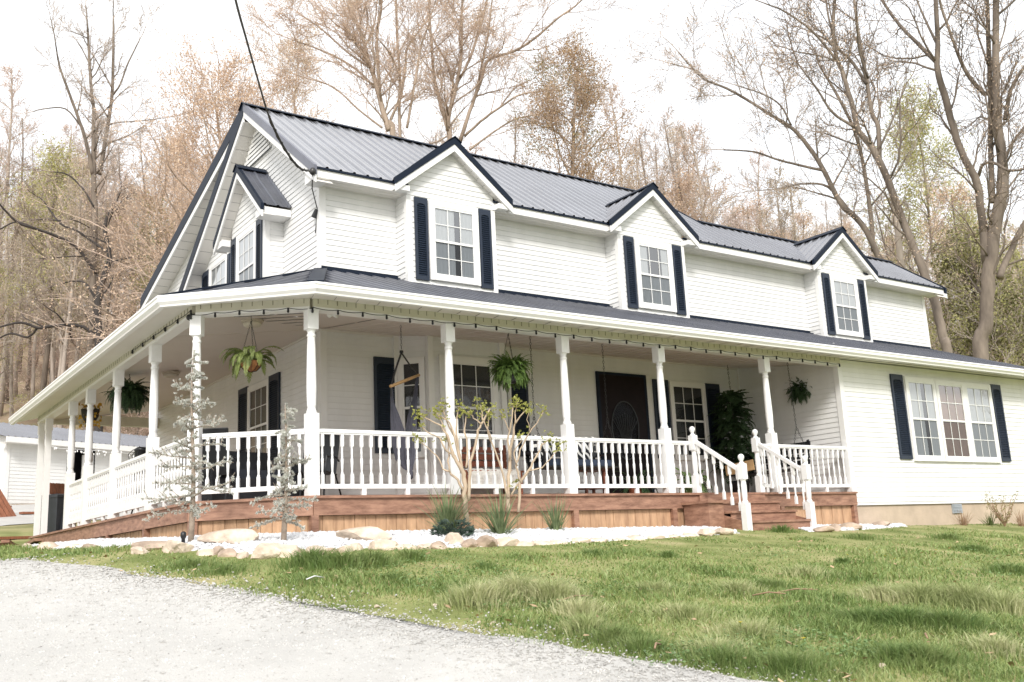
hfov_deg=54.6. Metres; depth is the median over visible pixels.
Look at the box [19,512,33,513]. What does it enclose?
plank
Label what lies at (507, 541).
edging rock
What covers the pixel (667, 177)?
slim tree
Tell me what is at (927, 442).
window
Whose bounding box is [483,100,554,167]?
slim tree
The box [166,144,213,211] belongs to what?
slim tree
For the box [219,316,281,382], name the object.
hanging fern
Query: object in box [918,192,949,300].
slim tree
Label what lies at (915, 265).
slim tree
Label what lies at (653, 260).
window
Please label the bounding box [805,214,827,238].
slim tree
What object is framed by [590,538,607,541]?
edging rock
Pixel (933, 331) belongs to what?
slim tree
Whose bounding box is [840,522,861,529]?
edging rock
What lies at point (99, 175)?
slim tree
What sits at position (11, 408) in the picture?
slim tree
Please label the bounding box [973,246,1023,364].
slim tree
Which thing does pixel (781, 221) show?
slim tree
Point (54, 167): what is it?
olive tree
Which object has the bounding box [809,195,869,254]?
slim tree
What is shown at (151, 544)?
garden rock
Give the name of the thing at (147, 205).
slim tree
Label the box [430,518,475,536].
shrub
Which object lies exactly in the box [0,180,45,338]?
slim tree
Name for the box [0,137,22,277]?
slim tree
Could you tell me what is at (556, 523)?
grassy clump
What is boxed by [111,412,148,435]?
bushy sapling
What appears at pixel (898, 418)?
farmhouse
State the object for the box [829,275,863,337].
window
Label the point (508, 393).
window
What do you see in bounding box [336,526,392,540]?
garden rock
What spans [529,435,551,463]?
throw pillow
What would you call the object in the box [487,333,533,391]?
hanging fern
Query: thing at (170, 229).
slim tree
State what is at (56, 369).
slim tree
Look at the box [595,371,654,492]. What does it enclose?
front door
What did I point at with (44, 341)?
slim tree
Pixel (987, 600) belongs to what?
tussock grass
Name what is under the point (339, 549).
edging rock
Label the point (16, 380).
slim tree
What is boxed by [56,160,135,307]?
slim tree
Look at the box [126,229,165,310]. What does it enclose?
slim tree
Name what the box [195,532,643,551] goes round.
gravel bed ground
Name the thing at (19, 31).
sky
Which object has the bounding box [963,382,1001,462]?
window
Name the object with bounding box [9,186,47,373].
slim tree
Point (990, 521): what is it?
weed clump
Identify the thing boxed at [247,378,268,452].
window
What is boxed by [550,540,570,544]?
edging rock
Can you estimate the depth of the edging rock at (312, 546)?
9.42 m
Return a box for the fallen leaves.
[16,529,1023,681]
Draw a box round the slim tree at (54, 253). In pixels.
[14,169,77,355]
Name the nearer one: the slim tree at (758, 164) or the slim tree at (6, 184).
the slim tree at (6, 184)
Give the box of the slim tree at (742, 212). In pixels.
[720,193,788,232]
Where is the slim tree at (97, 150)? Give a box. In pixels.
[35,108,137,346]
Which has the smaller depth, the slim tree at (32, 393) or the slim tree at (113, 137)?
the slim tree at (32, 393)
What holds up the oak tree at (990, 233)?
on the ground at (682, 543)
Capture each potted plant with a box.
[613,469,657,492]
[675,467,712,492]
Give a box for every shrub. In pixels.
[411,396,495,524]
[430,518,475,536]
[475,394,567,512]
[981,491,1017,525]
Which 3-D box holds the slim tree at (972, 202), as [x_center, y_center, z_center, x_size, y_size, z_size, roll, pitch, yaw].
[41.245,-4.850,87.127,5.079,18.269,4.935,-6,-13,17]
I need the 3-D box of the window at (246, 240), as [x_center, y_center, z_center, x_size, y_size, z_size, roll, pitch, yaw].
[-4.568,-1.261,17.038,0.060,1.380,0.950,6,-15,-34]
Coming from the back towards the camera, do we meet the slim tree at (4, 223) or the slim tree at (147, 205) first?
the slim tree at (4, 223)
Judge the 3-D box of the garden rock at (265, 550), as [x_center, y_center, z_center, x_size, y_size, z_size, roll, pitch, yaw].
[-2.303,1.985,9.254,0.278,0.203,0.302,1,-13,-17]
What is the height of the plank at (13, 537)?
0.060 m
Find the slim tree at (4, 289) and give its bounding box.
[0,235,47,356]
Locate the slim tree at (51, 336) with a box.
[26,210,88,382]
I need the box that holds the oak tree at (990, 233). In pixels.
[817,0,1023,359]
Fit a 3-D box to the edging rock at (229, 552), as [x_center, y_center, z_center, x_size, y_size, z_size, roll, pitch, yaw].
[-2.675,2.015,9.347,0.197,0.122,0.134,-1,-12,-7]
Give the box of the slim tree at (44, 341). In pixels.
[34,241,62,358]
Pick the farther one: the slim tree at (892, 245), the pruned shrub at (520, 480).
the slim tree at (892, 245)
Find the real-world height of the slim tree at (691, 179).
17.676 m
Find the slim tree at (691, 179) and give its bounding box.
[679,161,707,216]
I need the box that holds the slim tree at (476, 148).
[465,138,488,156]
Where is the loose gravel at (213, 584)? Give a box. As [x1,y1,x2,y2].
[0,553,851,681]
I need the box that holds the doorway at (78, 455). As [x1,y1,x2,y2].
[66,449,84,480]
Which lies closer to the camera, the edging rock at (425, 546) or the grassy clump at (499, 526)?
the edging rock at (425, 546)
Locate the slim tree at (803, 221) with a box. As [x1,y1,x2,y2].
[783,210,827,239]
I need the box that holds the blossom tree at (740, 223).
[718,206,756,231]
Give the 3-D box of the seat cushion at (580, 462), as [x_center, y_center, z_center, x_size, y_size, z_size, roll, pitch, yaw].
[0.961,1.893,15.250,1.200,0.090,0.480,6,-15,-34]
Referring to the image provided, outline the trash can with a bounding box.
[40,494,75,532]
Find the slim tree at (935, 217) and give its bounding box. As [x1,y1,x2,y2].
[915,167,964,302]
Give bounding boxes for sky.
[0,0,1023,322]
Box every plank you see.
[0,536,30,539]
[1,540,15,543]
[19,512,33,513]
[26,538,42,543]
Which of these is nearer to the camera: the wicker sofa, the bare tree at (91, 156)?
the wicker sofa
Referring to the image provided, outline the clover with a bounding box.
[97,541,1023,681]
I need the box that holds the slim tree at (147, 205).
[106,123,192,291]
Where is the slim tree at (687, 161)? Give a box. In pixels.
[655,120,737,225]
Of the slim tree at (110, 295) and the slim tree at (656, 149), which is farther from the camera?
the slim tree at (656, 149)
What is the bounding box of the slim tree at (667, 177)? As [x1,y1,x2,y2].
[648,155,698,217]
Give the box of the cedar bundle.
[49,483,64,493]
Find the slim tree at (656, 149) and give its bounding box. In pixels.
[626,131,674,197]
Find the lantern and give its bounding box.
[128,447,145,457]
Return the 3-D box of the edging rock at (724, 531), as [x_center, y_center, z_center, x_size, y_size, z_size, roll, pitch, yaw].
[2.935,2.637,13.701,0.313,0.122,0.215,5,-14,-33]
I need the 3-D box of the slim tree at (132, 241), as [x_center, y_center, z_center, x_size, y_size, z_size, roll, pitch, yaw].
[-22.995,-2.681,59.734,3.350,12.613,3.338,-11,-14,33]
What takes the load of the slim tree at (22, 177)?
on the ground at (682, 543)
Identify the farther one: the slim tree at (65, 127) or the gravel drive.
the slim tree at (65, 127)
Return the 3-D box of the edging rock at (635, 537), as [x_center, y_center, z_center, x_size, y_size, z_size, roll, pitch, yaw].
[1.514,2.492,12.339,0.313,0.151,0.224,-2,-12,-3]
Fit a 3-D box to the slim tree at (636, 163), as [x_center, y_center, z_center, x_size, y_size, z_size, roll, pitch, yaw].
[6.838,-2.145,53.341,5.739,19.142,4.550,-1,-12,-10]
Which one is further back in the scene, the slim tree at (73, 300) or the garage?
the slim tree at (73, 300)
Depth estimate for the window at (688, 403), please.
19.20 m
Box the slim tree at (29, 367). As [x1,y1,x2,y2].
[0,220,56,389]
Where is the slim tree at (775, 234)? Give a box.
[758,226,788,238]
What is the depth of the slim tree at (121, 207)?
68.66 m
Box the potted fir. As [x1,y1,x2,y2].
[704,389,761,491]
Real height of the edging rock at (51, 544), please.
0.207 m
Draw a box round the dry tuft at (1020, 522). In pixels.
[1013,509,1023,525]
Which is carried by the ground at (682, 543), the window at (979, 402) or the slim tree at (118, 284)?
the slim tree at (118, 284)
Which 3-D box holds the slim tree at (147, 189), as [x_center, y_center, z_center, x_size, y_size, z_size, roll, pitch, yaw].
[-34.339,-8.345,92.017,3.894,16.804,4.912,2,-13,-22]
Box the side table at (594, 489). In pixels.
[578,470,605,492]
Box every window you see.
[209,252,227,285]
[236,221,255,281]
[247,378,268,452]
[397,357,427,457]
[427,200,480,286]
[438,354,499,460]
[506,385,512,460]
[633,238,676,312]
[668,381,711,460]
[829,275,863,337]
[903,376,945,461]
[935,379,974,461]
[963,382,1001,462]
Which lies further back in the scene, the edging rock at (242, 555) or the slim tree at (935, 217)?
the slim tree at (935, 217)
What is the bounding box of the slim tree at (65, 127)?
[33,120,102,340]
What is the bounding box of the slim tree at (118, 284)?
[97,209,146,320]
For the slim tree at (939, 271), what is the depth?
65.95 m
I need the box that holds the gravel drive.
[0,559,768,681]
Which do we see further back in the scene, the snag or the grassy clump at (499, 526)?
the snag
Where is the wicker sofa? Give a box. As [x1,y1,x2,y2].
[180,451,303,500]
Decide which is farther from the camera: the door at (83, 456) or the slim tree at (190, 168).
the slim tree at (190, 168)
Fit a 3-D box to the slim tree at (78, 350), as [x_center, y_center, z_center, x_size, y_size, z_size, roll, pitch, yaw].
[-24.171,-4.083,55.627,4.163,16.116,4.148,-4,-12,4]
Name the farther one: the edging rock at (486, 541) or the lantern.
the lantern
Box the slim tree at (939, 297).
[912,252,960,351]
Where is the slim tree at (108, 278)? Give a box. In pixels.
[76,211,133,323]
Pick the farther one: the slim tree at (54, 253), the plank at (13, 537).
the slim tree at (54, 253)
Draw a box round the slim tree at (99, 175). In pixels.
[61,108,123,260]
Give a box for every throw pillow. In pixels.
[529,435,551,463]
[577,437,593,459]
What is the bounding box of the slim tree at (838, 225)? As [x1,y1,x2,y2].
[829,214,877,250]
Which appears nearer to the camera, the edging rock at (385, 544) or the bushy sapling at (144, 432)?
the edging rock at (385, 544)
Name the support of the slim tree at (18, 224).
on the ground at (682, 543)
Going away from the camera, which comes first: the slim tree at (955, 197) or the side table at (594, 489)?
the side table at (594, 489)
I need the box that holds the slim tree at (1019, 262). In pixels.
[999,234,1023,339]
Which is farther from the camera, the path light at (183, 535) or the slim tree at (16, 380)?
the slim tree at (16, 380)
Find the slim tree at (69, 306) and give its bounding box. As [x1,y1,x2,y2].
[24,149,113,427]
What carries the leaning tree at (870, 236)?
on the ground at (682, 543)
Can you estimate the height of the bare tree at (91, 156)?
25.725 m
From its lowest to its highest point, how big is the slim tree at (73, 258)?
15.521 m
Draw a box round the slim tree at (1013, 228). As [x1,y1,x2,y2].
[998,219,1023,360]
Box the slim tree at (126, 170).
[98,132,143,258]
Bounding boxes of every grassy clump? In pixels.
[408,484,481,531]
[466,490,534,533]
[517,493,576,529]
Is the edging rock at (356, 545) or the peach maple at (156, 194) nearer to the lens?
the edging rock at (356, 545)
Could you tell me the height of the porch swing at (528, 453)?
2.028 m
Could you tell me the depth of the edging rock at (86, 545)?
11.04 m
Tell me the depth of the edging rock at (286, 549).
9.24 m
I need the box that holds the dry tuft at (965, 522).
[950,509,973,525]
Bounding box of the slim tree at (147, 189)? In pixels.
[135,170,158,240]
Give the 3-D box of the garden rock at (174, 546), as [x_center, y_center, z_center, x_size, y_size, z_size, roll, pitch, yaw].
[-3.253,2.054,9.726,0.266,0.205,0.332,-9,-13,25]
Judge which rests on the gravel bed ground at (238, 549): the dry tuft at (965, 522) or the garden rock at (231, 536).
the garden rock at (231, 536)
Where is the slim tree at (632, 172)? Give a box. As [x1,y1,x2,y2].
[623,157,658,185]
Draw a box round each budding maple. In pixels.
[214,0,509,136]
[367,0,648,150]
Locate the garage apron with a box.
[0,501,143,525]
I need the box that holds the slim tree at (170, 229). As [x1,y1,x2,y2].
[150,197,185,276]
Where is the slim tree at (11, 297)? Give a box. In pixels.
[0,263,46,412]
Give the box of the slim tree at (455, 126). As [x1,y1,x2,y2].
[419,111,470,148]
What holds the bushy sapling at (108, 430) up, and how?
on the ground at (682, 543)
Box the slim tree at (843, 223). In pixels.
[828,210,865,247]
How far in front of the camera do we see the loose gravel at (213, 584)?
6.00 m
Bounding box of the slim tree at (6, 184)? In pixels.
[0,151,45,297]
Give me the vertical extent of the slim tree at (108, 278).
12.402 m
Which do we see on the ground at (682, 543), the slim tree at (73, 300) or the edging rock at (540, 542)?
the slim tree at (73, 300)
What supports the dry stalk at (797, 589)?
on the ground at (682, 543)
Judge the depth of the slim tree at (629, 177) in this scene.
54.00 m
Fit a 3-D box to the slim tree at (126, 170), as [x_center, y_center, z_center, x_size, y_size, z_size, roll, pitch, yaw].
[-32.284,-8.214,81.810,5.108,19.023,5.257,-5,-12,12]
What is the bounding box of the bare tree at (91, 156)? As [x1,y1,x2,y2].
[0,0,202,429]
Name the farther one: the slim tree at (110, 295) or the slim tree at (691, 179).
the slim tree at (691, 179)
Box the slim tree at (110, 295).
[71,245,141,358]
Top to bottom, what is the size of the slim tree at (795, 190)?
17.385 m
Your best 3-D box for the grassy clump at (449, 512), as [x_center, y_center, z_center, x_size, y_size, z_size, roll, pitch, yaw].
[-0.782,2.112,11.969,1.138,0.941,1.102,-11,-15,34]
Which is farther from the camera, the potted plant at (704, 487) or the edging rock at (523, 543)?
the potted plant at (704, 487)
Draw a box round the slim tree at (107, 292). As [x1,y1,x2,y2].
[102,182,114,336]
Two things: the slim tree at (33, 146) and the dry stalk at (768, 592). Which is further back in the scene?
the slim tree at (33, 146)
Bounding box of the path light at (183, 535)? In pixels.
[180,531,185,542]
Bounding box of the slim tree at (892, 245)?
[877,231,908,268]
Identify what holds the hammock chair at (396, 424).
hanging from the farmhouse
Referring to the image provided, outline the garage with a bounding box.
[0,422,147,503]
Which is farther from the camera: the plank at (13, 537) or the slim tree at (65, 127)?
the slim tree at (65, 127)
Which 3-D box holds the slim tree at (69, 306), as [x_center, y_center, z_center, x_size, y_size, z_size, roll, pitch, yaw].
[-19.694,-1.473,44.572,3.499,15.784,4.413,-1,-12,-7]
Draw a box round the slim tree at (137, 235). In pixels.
[103,190,150,298]
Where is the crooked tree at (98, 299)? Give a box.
[0,152,152,488]
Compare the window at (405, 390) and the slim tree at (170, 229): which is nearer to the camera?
the window at (405, 390)
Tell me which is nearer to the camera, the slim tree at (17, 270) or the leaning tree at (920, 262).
the leaning tree at (920, 262)
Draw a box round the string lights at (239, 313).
[131,307,839,366]
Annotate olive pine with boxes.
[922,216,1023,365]
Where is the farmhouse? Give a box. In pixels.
[8,102,1023,541]
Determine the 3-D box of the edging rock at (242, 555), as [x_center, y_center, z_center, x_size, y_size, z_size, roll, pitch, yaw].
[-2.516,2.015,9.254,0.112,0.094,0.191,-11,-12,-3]
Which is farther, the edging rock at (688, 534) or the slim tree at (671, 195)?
the slim tree at (671, 195)
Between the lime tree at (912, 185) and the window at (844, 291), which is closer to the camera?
the window at (844, 291)
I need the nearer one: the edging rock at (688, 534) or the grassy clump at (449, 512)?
the grassy clump at (449, 512)
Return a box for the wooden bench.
[461,445,523,493]
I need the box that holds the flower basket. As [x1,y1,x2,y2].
[78,403,102,428]
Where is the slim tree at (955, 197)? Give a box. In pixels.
[910,171,1023,364]
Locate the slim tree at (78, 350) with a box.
[46,133,116,363]
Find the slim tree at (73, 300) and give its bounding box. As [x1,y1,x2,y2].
[36,214,104,356]
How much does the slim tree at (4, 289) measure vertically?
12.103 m
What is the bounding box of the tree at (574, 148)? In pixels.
[496,13,749,220]
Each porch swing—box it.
[522,336,622,469]
[727,362,809,476]
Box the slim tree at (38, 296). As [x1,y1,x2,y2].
[29,184,69,365]
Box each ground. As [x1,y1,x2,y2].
[0,303,1023,681]
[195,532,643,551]
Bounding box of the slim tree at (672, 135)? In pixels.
[648,121,721,215]
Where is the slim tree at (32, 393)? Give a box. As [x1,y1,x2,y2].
[14,185,61,399]
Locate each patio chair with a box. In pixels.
[185,427,236,500]
[288,434,341,495]
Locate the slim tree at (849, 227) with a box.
[837,214,867,251]
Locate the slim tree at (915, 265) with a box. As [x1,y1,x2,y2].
[895,235,947,334]
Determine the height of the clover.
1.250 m
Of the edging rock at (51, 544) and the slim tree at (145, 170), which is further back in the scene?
the slim tree at (145, 170)
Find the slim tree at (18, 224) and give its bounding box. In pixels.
[1,188,43,352]
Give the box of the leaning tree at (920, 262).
[712,0,986,352]
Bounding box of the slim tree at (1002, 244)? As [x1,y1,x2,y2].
[999,221,1020,325]
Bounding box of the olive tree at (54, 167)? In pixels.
[0,128,132,391]
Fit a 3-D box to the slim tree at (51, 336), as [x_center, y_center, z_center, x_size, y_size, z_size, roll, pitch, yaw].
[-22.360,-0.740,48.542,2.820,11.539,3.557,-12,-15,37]
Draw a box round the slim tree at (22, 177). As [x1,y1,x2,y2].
[0,103,62,403]
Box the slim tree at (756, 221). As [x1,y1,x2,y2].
[738,196,788,234]
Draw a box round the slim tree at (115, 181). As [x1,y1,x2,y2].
[98,159,134,328]
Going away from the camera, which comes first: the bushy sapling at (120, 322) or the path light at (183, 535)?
the path light at (183, 535)
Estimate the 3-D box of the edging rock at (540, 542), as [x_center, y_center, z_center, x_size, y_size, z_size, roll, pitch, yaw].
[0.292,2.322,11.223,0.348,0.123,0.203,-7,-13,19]
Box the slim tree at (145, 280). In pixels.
[103,192,175,435]
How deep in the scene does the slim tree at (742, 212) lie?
56.66 m
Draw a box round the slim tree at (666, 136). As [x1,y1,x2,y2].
[648,98,752,236]
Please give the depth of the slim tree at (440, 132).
61.14 m
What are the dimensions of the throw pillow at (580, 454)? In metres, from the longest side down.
0.440 x 0.440 x 0.160 m
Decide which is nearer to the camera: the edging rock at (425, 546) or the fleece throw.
the edging rock at (425, 546)
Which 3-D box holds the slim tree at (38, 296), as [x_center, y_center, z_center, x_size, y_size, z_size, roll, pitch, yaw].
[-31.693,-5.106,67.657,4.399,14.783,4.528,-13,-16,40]
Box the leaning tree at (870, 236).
[606,0,934,258]
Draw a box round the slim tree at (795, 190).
[755,175,828,240]
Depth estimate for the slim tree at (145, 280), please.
49.93 m
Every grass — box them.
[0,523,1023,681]
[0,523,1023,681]
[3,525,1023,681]
[413,562,1023,666]
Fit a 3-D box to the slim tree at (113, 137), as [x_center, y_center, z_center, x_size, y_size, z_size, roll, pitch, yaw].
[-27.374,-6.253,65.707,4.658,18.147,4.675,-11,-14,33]
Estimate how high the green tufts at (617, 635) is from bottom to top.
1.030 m
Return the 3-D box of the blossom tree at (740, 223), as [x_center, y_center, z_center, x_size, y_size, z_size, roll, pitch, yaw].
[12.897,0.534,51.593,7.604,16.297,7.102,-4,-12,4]
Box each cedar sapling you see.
[141,349,234,541]
[249,403,318,539]
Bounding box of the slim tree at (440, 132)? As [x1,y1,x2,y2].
[424,121,468,148]
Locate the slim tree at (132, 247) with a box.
[97,192,163,309]
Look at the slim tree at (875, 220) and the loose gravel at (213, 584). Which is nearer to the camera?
the loose gravel at (213, 584)
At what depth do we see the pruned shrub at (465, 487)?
12.37 m
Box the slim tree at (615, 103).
[597,79,656,188]
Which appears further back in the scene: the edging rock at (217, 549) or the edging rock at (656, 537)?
the edging rock at (656, 537)
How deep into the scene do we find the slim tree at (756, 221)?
49.00 m
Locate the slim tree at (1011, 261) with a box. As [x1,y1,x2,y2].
[994,219,1023,314]
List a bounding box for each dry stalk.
[752,591,785,595]
[779,588,817,591]
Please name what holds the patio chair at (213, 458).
on the farmhouse
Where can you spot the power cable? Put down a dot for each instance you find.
(312, 171)
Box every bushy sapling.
[0,259,46,376]
[0,291,30,398]
[1,301,86,393]
[83,302,137,415]
[103,321,148,435]
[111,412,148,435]
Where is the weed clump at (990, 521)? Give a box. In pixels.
[978,510,995,525]
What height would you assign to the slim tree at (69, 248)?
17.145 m
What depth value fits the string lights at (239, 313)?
13.74 m
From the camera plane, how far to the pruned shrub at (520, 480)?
12.90 m
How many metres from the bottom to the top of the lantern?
0.370 m
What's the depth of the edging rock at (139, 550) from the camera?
9.58 m
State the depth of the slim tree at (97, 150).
50.32 m
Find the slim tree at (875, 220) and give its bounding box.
[858,188,972,350]
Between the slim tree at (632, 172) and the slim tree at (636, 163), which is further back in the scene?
the slim tree at (632, 172)
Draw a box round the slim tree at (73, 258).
[48,159,101,369]
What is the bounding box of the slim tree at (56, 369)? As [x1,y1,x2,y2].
[28,203,86,379]
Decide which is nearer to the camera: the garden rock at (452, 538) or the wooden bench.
the garden rock at (452, 538)
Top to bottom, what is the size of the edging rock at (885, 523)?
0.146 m
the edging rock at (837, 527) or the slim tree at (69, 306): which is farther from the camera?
the slim tree at (69, 306)
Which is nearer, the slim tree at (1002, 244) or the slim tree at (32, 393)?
the slim tree at (32, 393)
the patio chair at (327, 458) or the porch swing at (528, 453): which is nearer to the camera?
the patio chair at (327, 458)
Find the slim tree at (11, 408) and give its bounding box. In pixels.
[0,194,57,422]
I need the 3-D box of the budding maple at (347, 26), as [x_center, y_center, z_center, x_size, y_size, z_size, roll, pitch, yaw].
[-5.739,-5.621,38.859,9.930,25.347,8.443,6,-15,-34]
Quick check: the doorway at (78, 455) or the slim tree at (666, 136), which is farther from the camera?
the slim tree at (666, 136)
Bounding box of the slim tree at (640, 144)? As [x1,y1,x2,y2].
[625,116,724,237]
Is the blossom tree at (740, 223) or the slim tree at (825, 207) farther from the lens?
the slim tree at (825, 207)
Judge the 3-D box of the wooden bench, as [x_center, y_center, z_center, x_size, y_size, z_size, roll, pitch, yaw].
[-0.404,2.023,15.265,1.100,0.900,0.470,6,-15,-34]
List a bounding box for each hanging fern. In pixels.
[99,374,149,414]
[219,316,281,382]
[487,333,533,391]
[785,377,811,405]
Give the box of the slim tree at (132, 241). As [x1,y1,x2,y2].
[117,202,151,305]
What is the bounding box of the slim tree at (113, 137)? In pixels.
[77,119,124,281]
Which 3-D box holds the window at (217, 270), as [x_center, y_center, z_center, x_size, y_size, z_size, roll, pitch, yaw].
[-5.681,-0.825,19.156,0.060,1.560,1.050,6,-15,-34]
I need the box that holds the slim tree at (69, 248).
[58,152,87,342]
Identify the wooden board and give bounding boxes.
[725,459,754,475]
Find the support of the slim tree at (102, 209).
on the ground at (682, 543)
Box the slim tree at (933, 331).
[925,304,955,350]
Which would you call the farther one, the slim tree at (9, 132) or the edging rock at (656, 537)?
the slim tree at (9, 132)
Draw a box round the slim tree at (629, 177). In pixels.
[619,167,643,188]
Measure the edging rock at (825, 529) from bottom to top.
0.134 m
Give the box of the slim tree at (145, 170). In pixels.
[118,123,190,285]
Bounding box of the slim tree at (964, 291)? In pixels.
[930,201,1023,364]
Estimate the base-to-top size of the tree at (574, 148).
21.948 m
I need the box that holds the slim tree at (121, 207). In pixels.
[107,170,145,331]
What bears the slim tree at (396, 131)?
on the ground at (682, 543)
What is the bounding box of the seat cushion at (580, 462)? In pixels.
[534,459,614,466]
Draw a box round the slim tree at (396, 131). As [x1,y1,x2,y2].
[382,122,408,137]
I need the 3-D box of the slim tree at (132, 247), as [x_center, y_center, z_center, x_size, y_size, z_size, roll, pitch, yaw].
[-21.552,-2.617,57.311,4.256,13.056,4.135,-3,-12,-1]
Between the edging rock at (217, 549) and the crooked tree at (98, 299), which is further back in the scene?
the crooked tree at (98, 299)
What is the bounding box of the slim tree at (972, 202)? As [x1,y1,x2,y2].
[958,186,998,256]
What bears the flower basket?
hanging from the farmhouse
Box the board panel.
[0,489,15,516]
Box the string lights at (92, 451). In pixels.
[51,446,133,457]
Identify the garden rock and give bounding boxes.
[130,541,166,550]
[162,540,193,552]
[197,529,258,543]
[250,542,280,558]
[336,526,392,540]
[444,532,464,544]
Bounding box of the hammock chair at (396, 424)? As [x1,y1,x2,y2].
[389,325,419,478]
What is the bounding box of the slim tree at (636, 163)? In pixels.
[613,142,672,194]
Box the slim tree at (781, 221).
[741,155,820,240]
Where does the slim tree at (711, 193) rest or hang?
on the ground at (682, 543)
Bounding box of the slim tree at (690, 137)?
[668,116,759,237]
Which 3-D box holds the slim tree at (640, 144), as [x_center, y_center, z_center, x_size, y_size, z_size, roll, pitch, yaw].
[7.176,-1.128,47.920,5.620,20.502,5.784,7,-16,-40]
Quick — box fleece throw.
[464,468,520,488]
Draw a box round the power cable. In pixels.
[234,0,317,232]
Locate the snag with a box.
[882,194,912,267]
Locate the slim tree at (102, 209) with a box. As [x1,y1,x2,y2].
[87,164,138,271]
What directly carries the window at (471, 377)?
in the farmhouse
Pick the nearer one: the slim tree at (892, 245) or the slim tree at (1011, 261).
the slim tree at (1011, 261)
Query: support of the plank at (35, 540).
on the ground at (682, 543)
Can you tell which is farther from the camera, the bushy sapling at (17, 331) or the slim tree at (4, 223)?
the slim tree at (4, 223)
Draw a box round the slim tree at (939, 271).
[928,230,966,341]
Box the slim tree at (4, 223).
[0,181,33,262]
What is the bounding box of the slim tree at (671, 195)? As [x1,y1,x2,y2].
[659,160,721,223]
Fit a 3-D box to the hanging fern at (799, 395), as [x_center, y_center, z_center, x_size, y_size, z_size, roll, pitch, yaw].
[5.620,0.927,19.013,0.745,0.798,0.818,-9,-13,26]
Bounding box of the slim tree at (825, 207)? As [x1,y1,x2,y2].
[812,192,848,231]
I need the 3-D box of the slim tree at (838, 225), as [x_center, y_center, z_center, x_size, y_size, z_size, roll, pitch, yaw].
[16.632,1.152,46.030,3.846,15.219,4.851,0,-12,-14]
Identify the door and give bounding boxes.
[81,455,93,477]
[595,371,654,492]
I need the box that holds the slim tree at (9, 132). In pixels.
[0,62,58,415]
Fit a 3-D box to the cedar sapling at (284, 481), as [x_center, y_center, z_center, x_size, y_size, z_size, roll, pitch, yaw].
[-2.388,1.419,10.408,0.724,1.555,0.670,6,-15,-34]
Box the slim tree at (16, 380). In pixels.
[0,203,45,396]
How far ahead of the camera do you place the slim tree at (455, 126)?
63.32 m
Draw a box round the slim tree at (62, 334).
[16,199,102,427]
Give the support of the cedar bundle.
on the trash can
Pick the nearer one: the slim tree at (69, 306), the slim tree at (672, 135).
the slim tree at (69, 306)
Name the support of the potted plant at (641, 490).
on the farmhouse
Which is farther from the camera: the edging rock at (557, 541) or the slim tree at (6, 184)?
the slim tree at (6, 184)
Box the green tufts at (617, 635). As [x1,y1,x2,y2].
[139,523,1023,681]
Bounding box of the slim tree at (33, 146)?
[16,135,48,323]
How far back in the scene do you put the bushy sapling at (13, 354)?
52.40 m
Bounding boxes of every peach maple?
[0,23,398,354]
[30,119,224,376]
[128,19,347,314]
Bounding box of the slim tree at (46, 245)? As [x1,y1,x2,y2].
[22,138,88,384]
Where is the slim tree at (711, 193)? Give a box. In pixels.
[690,158,738,226]
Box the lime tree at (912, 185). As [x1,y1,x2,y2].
[846,69,1023,354]
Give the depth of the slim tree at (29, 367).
57.81 m
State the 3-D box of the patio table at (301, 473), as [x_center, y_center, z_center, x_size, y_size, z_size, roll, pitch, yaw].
[-2.752,1.840,12.988,0.620,0.535,0.620,6,-15,-34]
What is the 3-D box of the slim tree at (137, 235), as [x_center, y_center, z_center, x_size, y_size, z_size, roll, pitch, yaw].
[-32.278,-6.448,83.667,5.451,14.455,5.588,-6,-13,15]
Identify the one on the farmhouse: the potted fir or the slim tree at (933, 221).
the potted fir
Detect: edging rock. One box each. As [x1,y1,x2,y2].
[36,542,59,549]
[82,544,97,548]
[131,546,149,553]
[196,548,214,555]
[213,546,224,554]
[217,548,236,556]
[236,551,248,558]
[274,544,298,557]
[305,545,327,552]
[337,544,351,552]
[350,542,363,550]
[368,539,397,549]
[396,544,406,549]
[403,544,418,549]
[417,543,431,548]
[431,541,446,548]
[461,538,477,547]
[476,535,497,546]
[496,537,519,545]
[515,541,535,545]
[532,540,552,544]
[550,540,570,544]
[571,537,590,542]
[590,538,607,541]
[626,535,644,540]
[647,535,664,538]
[683,532,698,535]
[697,528,715,535]
[714,528,733,534]
[813,526,834,531]
[829,524,840,530]
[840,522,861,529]
[872,521,889,525]
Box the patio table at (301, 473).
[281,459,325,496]
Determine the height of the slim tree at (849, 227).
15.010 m
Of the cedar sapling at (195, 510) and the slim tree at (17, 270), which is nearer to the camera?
the cedar sapling at (195, 510)
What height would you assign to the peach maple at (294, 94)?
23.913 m
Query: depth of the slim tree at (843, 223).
83.65 m
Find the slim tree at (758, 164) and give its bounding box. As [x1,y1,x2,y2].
[731,144,796,237]

